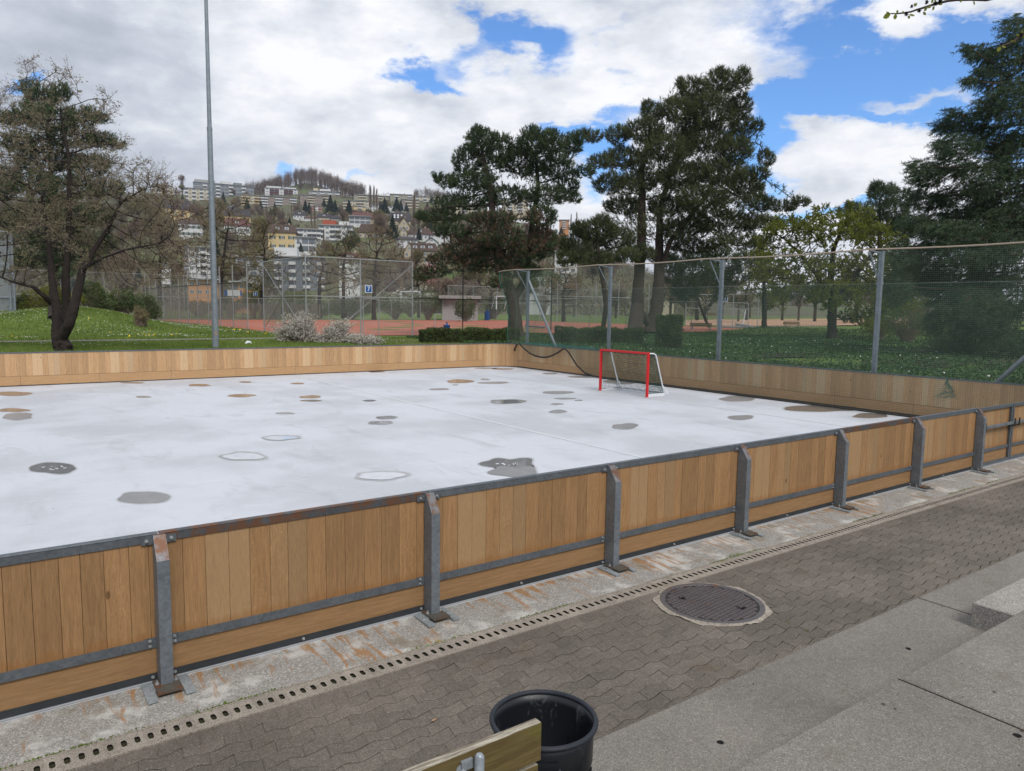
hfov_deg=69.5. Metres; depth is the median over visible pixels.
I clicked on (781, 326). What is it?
park path
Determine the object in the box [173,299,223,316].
bush
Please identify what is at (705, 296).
broadleaf tree
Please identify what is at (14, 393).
puddle
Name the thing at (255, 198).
apartment block
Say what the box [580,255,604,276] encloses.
broadleaf tree
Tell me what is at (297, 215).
house
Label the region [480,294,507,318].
bush
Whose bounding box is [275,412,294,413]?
puddle
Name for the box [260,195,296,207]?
apartment block
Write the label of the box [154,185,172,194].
apartment block
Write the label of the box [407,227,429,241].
house
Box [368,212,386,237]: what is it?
broadleaf tree
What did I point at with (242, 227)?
house
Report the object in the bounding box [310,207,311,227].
poplar tree
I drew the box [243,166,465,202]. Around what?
woods
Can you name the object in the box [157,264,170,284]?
apartment block
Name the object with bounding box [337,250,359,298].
building
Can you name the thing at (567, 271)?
apartment block
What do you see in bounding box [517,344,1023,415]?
rink barrier
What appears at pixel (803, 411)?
puddle edge
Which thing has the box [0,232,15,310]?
court fence
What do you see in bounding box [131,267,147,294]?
fir tree
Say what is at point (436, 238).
house
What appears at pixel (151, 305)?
dark bush
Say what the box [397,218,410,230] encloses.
house
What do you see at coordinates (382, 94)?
sky
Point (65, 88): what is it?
pine tree
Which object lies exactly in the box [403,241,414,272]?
house
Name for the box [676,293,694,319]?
broadleaf tree
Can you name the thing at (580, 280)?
broadleaf tree
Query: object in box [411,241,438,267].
house
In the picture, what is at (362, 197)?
apartment block
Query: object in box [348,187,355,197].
broadleaf tree
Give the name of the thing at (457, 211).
apartment block
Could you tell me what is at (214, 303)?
lamp pole
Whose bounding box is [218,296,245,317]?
bush
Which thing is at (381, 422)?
puddle
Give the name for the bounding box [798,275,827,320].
broadleaf tree
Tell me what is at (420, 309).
court fence
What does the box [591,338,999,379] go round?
primroses
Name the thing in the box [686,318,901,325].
sandy court
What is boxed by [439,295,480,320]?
small clubhouse
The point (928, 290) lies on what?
broadleaf tree
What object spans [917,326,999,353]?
bush
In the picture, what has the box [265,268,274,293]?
fir tree
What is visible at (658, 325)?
hedge
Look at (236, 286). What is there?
apartment block
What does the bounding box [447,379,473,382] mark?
puddle
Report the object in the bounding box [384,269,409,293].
broadleaf tree
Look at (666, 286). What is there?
broadleaf tree
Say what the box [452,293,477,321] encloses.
bush
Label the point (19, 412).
puddle edge
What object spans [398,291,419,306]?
football goal
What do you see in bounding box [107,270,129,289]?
broadleaf tree
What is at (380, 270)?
broadleaf tree
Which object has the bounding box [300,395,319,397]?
puddle
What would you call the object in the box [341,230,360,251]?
broadleaf tree
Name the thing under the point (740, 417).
puddle
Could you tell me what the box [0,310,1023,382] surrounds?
ground
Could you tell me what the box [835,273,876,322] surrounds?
broadleaf tree
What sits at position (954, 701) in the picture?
terrace joint
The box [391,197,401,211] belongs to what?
fir tree
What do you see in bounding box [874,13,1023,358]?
conifer tree
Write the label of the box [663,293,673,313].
apartment block
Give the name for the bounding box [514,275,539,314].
broadleaf tree
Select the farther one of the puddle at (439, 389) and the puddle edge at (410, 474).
the puddle at (439, 389)
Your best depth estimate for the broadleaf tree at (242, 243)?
328.58 m
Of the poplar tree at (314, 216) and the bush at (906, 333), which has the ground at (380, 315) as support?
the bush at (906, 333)
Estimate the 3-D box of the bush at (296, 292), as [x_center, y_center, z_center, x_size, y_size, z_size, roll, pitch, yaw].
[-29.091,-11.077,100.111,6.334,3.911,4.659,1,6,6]
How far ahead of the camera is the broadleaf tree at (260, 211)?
560.21 m
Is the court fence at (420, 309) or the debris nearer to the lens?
the debris
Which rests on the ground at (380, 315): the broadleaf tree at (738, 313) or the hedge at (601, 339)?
the hedge at (601, 339)
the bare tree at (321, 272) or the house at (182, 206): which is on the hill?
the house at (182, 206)
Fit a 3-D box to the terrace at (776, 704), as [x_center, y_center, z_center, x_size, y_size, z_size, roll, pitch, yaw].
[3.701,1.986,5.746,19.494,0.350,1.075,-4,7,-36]
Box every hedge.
[418,326,520,342]
[554,325,643,344]
[654,313,684,349]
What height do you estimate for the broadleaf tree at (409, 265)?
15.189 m
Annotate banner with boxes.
[224,290,241,295]
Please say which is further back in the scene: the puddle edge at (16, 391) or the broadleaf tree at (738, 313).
the broadleaf tree at (738, 313)
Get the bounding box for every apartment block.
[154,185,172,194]
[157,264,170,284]
[184,187,208,200]
[184,245,210,283]
[186,278,218,311]
[193,179,253,197]
[228,281,254,312]
[235,255,262,284]
[239,194,260,205]
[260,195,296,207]
[264,186,297,195]
[274,247,325,291]
[294,236,317,255]
[296,228,321,243]
[299,194,328,204]
[302,205,321,210]
[308,188,339,195]
[318,220,353,242]
[343,200,368,208]
[349,215,370,226]
[352,205,365,210]
[353,194,389,200]
[369,204,407,211]
[390,194,411,201]
[401,199,418,207]
[412,196,437,201]
[456,203,483,217]
[503,198,527,219]
[529,271,550,314]
[554,250,576,287]
[559,219,569,236]
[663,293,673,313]
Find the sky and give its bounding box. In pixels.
[0,0,1023,303]
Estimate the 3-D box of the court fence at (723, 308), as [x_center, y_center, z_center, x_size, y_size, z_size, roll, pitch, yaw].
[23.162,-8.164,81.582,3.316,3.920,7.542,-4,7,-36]
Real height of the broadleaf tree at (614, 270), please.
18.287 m
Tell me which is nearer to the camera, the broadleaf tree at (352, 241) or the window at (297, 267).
the window at (297, 267)
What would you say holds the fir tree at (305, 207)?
on the hill
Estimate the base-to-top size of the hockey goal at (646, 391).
1.288 m
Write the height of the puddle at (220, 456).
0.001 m
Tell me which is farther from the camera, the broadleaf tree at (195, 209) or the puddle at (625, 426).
the broadleaf tree at (195, 209)
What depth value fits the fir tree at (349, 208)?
587.95 m
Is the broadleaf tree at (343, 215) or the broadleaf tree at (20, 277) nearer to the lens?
the broadleaf tree at (20, 277)
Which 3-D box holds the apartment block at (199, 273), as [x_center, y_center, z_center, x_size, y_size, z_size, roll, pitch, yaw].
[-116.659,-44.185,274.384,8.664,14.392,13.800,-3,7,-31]
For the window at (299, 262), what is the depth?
278.62 m
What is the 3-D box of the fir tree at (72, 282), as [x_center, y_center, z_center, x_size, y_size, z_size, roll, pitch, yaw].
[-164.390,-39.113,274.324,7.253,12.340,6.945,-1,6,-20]
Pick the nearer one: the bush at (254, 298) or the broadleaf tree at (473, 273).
the bush at (254, 298)
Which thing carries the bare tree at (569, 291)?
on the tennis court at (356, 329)
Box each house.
[159,200,192,219]
[177,219,203,238]
[223,208,250,222]
[223,217,250,235]
[267,223,298,249]
[292,211,306,220]
[304,216,317,220]
[316,213,330,219]
[330,215,341,220]
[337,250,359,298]
[352,211,373,223]
[357,224,387,237]
[388,212,412,224]
[395,235,417,247]
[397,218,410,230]
[399,227,407,236]
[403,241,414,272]
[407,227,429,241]
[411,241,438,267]
[424,237,438,245]
[429,230,442,243]
[439,235,448,244]
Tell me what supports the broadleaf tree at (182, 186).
on the hill
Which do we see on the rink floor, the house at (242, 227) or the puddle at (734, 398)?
the puddle at (734, 398)
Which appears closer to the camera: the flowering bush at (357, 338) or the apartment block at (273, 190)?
the flowering bush at (357, 338)
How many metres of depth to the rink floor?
14.15 m
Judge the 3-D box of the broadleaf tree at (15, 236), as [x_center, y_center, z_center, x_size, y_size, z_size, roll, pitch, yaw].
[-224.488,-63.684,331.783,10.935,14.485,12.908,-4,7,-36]
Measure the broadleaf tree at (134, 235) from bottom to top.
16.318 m
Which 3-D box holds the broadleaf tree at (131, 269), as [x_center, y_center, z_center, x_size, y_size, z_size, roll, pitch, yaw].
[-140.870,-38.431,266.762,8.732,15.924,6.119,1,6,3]
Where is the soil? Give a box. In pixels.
[740,347,1023,380]
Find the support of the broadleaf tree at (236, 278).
on the hill
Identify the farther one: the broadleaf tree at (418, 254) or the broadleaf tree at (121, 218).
the broadleaf tree at (121, 218)
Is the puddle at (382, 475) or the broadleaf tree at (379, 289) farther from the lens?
the broadleaf tree at (379, 289)
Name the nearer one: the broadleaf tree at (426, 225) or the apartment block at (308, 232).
the apartment block at (308, 232)
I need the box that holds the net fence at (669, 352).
[499,241,1023,417]
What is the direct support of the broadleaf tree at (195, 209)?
on the hill
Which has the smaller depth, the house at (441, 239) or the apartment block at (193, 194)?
the house at (441, 239)
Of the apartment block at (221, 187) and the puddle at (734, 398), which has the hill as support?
the apartment block at (221, 187)
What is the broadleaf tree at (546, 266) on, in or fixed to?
on the hill
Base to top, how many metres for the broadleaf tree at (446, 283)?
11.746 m
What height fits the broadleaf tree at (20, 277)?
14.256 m
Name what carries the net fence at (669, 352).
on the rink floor
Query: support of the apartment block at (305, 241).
on the hill
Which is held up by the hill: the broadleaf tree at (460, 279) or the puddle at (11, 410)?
the broadleaf tree at (460, 279)
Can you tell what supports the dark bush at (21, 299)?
on the ground at (380, 315)
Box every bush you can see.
[7,291,36,308]
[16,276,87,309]
[82,278,118,308]
[107,284,144,313]
[133,291,162,319]
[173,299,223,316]
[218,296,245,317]
[240,287,265,318]
[264,292,302,317]
[268,307,321,342]
[277,289,314,315]
[297,298,339,317]
[314,318,355,343]
[322,298,385,319]
[343,331,387,344]
[370,292,418,319]
[383,287,436,316]
[406,287,449,319]
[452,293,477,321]
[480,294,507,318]
[857,312,897,339]
[880,299,927,341]
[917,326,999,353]
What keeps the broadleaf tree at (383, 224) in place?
on the hill
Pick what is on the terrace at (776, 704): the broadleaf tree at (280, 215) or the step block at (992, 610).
the step block at (992, 610)
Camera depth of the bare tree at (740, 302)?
117.86 m
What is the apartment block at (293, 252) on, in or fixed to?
on the hill
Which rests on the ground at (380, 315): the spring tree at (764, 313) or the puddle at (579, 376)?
the spring tree at (764, 313)
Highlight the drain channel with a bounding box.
[0,473,1023,770]
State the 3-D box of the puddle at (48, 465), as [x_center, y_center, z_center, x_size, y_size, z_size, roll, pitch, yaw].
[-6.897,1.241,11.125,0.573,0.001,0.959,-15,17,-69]
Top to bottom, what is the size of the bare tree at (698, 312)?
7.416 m
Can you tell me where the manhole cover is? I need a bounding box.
[653,582,772,625]
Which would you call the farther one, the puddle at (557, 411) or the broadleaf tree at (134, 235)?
the broadleaf tree at (134, 235)
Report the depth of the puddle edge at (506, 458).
12.25 m
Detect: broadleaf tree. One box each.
[0,232,23,248]
[16,266,43,289]
[86,254,107,279]
[100,219,117,231]
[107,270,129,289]
[112,259,135,274]
[113,251,135,279]
[114,228,126,246]
[118,212,126,223]
[118,223,127,243]
[125,222,139,246]
[132,217,146,233]
[152,256,185,291]
[178,175,185,184]
[178,184,184,193]
[187,204,204,218]
[216,258,230,288]
[220,230,233,248]
[224,229,239,249]
[227,261,247,280]
[230,198,240,206]
[238,237,249,255]
[250,217,270,241]
[256,207,263,218]
[267,207,281,219]
[275,209,284,221]
[277,219,287,224]
[293,203,301,210]
[321,239,334,253]
[338,205,343,212]
[338,211,348,221]
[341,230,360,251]
[342,185,349,195]
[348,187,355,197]
[363,261,391,293]
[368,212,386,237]
[372,209,390,220]
[373,213,388,235]
[378,274,388,292]
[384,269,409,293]
[395,256,414,286]
[397,214,406,223]
[407,248,424,267]
[421,220,433,227]
[428,277,455,294]
[452,272,469,284]
[454,258,466,275]
[454,275,468,290]
[464,267,486,290]
[464,279,486,302]
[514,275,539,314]
[520,222,528,232]
[530,264,562,315]
[535,261,554,271]
[556,276,587,316]
[559,271,582,288]
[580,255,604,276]
[594,259,616,278]
[607,282,629,317]
[648,245,769,327]
[651,272,684,313]
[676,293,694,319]
[689,271,733,319]
[728,292,749,320]
[744,292,761,317]
[759,291,775,308]
[767,282,803,318]
[788,281,809,320]
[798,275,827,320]
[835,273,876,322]
[864,275,884,311]
[895,281,935,332]
[913,268,957,315]
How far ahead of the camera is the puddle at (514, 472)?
11.32 m
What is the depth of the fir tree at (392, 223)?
408.29 m
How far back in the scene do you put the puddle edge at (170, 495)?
9.53 m
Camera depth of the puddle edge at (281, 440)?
13.76 m
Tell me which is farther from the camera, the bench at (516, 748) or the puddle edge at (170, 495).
the puddle edge at (170, 495)
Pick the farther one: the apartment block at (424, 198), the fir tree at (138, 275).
the apartment block at (424, 198)
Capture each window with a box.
[296,258,302,263]
[296,266,302,271]
[302,239,307,243]
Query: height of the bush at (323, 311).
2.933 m
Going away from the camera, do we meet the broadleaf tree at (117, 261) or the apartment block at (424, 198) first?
the broadleaf tree at (117, 261)
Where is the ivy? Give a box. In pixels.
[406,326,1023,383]
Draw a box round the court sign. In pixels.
[365,285,371,292]
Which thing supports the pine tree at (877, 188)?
on the ground at (380, 315)
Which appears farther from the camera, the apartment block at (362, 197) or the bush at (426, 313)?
the apartment block at (362, 197)
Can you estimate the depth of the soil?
29.16 m
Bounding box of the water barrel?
[484,310,489,319]
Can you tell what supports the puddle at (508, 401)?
on the rink floor
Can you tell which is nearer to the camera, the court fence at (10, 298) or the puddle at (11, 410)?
the puddle at (11, 410)
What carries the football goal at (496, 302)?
on the ground at (380, 315)
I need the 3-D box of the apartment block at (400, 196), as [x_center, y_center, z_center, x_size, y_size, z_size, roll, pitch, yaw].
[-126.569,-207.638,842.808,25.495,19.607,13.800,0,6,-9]
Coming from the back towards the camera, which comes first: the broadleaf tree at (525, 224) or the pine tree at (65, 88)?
the broadleaf tree at (525, 224)
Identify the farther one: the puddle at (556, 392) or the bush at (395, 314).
the bush at (395, 314)
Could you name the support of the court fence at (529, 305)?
on the ground at (380, 315)
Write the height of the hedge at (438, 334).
1.049 m
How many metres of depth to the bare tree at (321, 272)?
89.66 m
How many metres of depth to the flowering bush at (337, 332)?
34.83 m
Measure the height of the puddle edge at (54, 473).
0.001 m
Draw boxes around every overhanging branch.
[883,0,990,18]
[997,30,1023,51]
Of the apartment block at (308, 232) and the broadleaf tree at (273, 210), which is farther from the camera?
the broadleaf tree at (273, 210)
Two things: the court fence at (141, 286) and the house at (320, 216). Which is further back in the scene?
the house at (320, 216)
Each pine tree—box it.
[0,76,127,318]
[411,122,596,335]
[555,211,642,329]
[581,62,811,333]
[836,178,914,320]
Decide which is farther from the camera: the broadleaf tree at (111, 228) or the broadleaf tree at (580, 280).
the broadleaf tree at (111, 228)
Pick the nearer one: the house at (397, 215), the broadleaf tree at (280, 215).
the broadleaf tree at (280, 215)
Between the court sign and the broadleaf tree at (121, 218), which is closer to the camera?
the court sign
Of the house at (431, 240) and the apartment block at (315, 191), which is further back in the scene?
the apartment block at (315, 191)
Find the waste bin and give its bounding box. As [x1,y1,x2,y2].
[489,689,598,770]
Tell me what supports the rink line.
on the rink floor
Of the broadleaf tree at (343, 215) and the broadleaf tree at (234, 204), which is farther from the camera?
the broadleaf tree at (234, 204)
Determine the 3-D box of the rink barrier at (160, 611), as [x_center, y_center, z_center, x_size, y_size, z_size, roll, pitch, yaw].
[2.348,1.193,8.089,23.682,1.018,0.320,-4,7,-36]
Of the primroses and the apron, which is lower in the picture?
the apron
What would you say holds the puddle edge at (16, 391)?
on the rink floor
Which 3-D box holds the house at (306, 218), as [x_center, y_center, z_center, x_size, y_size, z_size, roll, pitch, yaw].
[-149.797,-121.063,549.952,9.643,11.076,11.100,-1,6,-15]
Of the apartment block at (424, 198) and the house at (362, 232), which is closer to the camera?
the house at (362, 232)
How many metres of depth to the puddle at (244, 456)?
12.14 m
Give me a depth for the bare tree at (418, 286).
111.84 m
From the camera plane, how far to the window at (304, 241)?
329.42 m
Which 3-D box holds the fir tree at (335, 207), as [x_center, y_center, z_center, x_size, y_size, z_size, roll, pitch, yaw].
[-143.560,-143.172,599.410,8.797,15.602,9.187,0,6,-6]
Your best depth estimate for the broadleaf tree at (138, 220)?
387.03 m
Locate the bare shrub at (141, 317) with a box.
[127,301,149,326]
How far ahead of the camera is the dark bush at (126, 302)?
55.66 m
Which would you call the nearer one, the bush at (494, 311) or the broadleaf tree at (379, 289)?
the bush at (494, 311)
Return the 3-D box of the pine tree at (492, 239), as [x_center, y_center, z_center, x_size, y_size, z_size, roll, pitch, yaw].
[-0.719,-9.484,44.398,11.675,13.448,5.393,1,6,2]
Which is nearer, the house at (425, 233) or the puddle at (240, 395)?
the puddle at (240, 395)
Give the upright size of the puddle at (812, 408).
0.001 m
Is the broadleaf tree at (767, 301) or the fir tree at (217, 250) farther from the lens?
the fir tree at (217, 250)
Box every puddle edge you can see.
[1,391,33,395]
[2,412,32,420]
[28,462,77,474]
[116,491,171,503]
[217,451,268,460]
[260,435,301,440]
[354,470,411,480]
[477,457,534,467]
[486,466,537,476]
[490,399,526,403]
[782,405,835,411]
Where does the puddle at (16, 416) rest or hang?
on the rink floor
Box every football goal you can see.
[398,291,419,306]
[491,296,506,308]
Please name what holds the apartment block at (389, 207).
on the hill
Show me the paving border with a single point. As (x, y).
(463, 652)
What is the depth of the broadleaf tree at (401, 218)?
467.82 m
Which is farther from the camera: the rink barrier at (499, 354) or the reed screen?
the reed screen
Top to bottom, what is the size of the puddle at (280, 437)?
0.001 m
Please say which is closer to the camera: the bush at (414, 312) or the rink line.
the rink line
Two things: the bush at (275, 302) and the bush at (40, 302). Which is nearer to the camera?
the bush at (40, 302)
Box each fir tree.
[71,276,74,287]
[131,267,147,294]
[216,239,225,273]
[244,198,250,210]
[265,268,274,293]
[302,200,309,214]
[324,195,336,215]
[331,200,338,214]
[345,200,353,214]
[379,198,389,213]
[386,214,398,238]
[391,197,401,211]
[416,228,422,239]
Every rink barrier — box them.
[0,343,481,386]
[0,401,1023,721]
[482,343,516,366]
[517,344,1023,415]
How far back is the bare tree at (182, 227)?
84.39 m
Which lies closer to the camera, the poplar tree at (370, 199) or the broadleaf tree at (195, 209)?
the broadleaf tree at (195, 209)
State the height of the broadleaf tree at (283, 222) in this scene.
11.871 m
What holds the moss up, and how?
on the apron
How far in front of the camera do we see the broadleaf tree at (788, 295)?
148.21 m
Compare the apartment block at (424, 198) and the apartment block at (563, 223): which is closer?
the apartment block at (563, 223)
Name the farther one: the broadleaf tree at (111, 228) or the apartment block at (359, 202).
the apartment block at (359, 202)
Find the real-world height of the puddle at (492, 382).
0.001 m
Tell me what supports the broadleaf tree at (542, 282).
on the ground at (380, 315)
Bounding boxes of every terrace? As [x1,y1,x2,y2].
[591,551,1023,770]
[736,610,1023,770]
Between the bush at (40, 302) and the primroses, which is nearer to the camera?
the primroses
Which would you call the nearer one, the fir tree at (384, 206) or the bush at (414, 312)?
the bush at (414, 312)
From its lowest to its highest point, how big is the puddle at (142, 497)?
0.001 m
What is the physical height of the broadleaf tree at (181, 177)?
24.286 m
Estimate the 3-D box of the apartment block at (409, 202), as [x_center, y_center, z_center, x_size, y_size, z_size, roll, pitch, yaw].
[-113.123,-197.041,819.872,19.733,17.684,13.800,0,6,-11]
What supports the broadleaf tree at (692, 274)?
on the ground at (380, 315)
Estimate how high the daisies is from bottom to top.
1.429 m
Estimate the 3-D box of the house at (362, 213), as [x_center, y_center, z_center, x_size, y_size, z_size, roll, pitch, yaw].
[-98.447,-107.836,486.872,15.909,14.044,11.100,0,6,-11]
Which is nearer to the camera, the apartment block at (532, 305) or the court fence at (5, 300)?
the court fence at (5, 300)
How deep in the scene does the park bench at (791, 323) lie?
66.11 m
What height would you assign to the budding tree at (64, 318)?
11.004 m
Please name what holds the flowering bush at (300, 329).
on the ground at (380, 315)
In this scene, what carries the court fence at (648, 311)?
on the ground at (380, 315)
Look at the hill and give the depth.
352.52 m
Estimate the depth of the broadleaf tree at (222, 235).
348.64 m
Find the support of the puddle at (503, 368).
on the rink floor
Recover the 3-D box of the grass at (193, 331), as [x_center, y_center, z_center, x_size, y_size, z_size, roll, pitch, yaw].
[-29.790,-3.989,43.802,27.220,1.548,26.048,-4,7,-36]
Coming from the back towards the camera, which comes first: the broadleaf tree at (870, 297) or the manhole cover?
the broadleaf tree at (870, 297)
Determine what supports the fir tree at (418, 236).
on the hill
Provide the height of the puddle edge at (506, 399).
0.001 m
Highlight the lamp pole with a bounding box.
[204,0,218,347]
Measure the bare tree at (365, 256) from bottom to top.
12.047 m
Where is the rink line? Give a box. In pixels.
[295,371,849,457]
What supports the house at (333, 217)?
on the hill
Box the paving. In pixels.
[79,481,1023,770]
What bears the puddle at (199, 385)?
on the rink floor
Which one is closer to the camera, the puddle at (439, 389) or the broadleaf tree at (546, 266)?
the puddle at (439, 389)
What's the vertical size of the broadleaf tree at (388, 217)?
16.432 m
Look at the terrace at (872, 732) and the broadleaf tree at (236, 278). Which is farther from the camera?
the broadleaf tree at (236, 278)
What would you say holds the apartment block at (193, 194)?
on the hill
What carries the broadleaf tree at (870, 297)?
on the hill
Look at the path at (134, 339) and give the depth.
35.56 m
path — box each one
[0,338,275,341]
[722,325,826,327]
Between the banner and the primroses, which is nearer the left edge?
the banner
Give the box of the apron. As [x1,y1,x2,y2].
[0,457,1023,768]
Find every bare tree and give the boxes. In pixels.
[139,180,197,317]
[170,192,271,316]
[240,210,292,317]
[295,242,365,317]
[317,222,376,318]
[349,222,410,319]
[389,264,450,316]
[445,271,503,318]
[538,265,587,321]
[652,276,741,319]
[715,272,757,319]
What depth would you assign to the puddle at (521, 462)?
11.96 m
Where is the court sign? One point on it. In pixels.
(368, 288)
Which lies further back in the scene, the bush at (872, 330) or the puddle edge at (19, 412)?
the bush at (872, 330)
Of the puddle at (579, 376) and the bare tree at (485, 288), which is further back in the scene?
the bare tree at (485, 288)
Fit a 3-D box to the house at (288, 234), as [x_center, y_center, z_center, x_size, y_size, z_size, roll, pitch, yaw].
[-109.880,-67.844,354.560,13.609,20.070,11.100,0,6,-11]
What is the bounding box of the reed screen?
[82,301,320,319]
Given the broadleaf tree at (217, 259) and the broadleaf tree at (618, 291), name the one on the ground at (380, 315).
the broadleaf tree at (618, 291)
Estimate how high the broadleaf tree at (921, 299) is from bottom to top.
4.257 m
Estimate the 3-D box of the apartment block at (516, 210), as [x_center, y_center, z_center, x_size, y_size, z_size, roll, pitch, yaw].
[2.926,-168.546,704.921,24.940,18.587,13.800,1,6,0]
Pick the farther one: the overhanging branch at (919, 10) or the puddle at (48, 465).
the puddle at (48, 465)
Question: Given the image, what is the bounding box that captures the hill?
[0,183,1023,320]
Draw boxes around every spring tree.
[734,248,801,327]
[748,198,923,339]
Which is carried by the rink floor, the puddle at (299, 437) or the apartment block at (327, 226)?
the puddle at (299, 437)
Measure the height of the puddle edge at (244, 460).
0.001 m
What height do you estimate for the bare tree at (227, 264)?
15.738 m
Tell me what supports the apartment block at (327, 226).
on the hill
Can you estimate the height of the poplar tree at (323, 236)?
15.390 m
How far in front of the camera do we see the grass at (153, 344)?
31.39 m
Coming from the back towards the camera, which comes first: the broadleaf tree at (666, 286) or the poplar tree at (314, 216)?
the poplar tree at (314, 216)
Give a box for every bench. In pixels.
[402,718,540,770]
[690,323,711,329]
[783,322,799,326]
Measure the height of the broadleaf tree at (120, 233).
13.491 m
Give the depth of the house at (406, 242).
359.74 m
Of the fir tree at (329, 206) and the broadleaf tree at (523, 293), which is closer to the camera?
the broadleaf tree at (523, 293)
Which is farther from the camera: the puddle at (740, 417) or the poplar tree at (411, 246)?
the poplar tree at (411, 246)
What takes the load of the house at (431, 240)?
on the hill
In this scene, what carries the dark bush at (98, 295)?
on the ground at (380, 315)
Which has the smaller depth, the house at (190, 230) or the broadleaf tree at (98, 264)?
the broadleaf tree at (98, 264)
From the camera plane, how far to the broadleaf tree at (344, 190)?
851.67 m
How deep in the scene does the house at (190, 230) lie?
399.68 m
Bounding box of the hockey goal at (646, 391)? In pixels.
[599,349,667,396]
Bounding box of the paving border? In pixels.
[71,480,1023,770]
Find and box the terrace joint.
[899,598,1023,730]
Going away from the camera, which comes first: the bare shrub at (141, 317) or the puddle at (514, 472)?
the puddle at (514, 472)
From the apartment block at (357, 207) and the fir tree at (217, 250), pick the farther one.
the apartment block at (357, 207)
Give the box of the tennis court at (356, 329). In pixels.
[163,320,743,335]
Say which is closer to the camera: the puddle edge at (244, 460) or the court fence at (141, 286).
the puddle edge at (244, 460)
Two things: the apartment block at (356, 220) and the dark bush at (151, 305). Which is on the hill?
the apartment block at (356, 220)
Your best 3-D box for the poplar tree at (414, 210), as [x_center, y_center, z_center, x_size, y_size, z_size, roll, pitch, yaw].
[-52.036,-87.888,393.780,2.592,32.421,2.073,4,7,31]
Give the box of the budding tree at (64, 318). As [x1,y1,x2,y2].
[0,50,197,350]
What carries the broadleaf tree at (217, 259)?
on the hill
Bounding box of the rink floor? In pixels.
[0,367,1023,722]
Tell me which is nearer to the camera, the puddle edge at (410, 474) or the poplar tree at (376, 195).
the puddle edge at (410, 474)
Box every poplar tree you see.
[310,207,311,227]
[313,204,315,228]
[322,230,324,254]
[368,184,371,209]
[373,185,374,207]
[375,189,377,210]
[410,239,413,269]
[412,191,415,236]
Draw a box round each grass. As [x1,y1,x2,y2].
[0,306,279,340]
[0,336,565,352]
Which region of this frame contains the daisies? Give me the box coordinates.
[0,306,272,337]
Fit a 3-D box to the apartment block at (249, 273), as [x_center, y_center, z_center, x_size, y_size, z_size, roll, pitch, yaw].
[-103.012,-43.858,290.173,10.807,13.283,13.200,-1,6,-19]
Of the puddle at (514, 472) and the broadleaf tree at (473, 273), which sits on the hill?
the broadleaf tree at (473, 273)
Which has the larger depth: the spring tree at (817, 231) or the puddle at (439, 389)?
the spring tree at (817, 231)
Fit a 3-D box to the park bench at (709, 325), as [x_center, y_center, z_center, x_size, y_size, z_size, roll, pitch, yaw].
[15.370,-4.807,59.953,1.768,0.516,0.460,1,6,4]
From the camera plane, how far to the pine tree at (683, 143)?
53.77 m
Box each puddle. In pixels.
[0,392,31,395]
[0,408,29,411]
[3,413,31,419]
[29,462,75,473]
[118,492,169,502]
[189,384,210,385]
[219,452,266,459]
[222,453,263,458]
[228,394,255,396]
[261,435,300,440]
[264,436,297,439]
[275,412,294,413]
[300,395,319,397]
[355,471,408,480]
[359,472,405,479]
[368,421,392,424]
[376,416,396,418]
[429,388,448,389]
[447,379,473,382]
[478,382,507,383]
[479,458,532,467]
[488,466,536,476]
[491,399,525,403]
[492,368,512,369]
[543,391,572,393]
[549,410,566,412]
[567,376,589,377]
[605,380,632,383]
[612,423,637,428]
[719,396,754,400]
[728,415,752,419]
[784,405,854,411]
[853,413,886,417]
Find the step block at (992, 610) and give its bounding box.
[971,578,1023,630]
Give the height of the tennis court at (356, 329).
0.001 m
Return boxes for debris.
[6,505,1020,767]
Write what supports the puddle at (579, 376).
on the rink floor
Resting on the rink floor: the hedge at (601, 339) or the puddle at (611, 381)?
the puddle at (611, 381)
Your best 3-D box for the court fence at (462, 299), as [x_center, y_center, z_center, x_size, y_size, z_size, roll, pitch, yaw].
[-1.674,-5.442,48.634,10.997,4.800,0.082,-3,7,-35]
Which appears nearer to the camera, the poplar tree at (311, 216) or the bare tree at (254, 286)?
the bare tree at (254, 286)
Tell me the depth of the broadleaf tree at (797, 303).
149.54 m
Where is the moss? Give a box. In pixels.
[0,472,1023,769]
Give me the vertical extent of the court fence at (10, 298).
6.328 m
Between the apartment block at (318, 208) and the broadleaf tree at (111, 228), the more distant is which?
the apartment block at (318, 208)
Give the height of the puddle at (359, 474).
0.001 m
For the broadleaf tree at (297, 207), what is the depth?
618.13 m
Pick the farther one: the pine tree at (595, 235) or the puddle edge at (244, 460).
the pine tree at (595, 235)
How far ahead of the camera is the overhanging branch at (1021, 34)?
2.60 m
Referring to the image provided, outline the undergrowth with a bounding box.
[0,188,698,315]
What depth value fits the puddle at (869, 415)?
18.05 m
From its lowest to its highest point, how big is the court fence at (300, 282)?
4.834 m
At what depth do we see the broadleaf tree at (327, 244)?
330.82 m
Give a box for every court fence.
[0,231,11,310]
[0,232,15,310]
[14,269,220,319]
[149,263,248,328]
[221,281,441,319]
[262,256,412,335]
[413,265,552,334]
[448,285,602,320]
[539,281,649,322]
[549,298,748,329]
[685,294,758,325]
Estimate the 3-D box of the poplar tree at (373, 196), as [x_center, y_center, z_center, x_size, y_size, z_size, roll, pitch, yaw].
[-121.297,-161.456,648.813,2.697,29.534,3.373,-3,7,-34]
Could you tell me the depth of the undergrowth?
313.42 m
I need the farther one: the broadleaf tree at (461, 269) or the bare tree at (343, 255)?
the broadleaf tree at (461, 269)

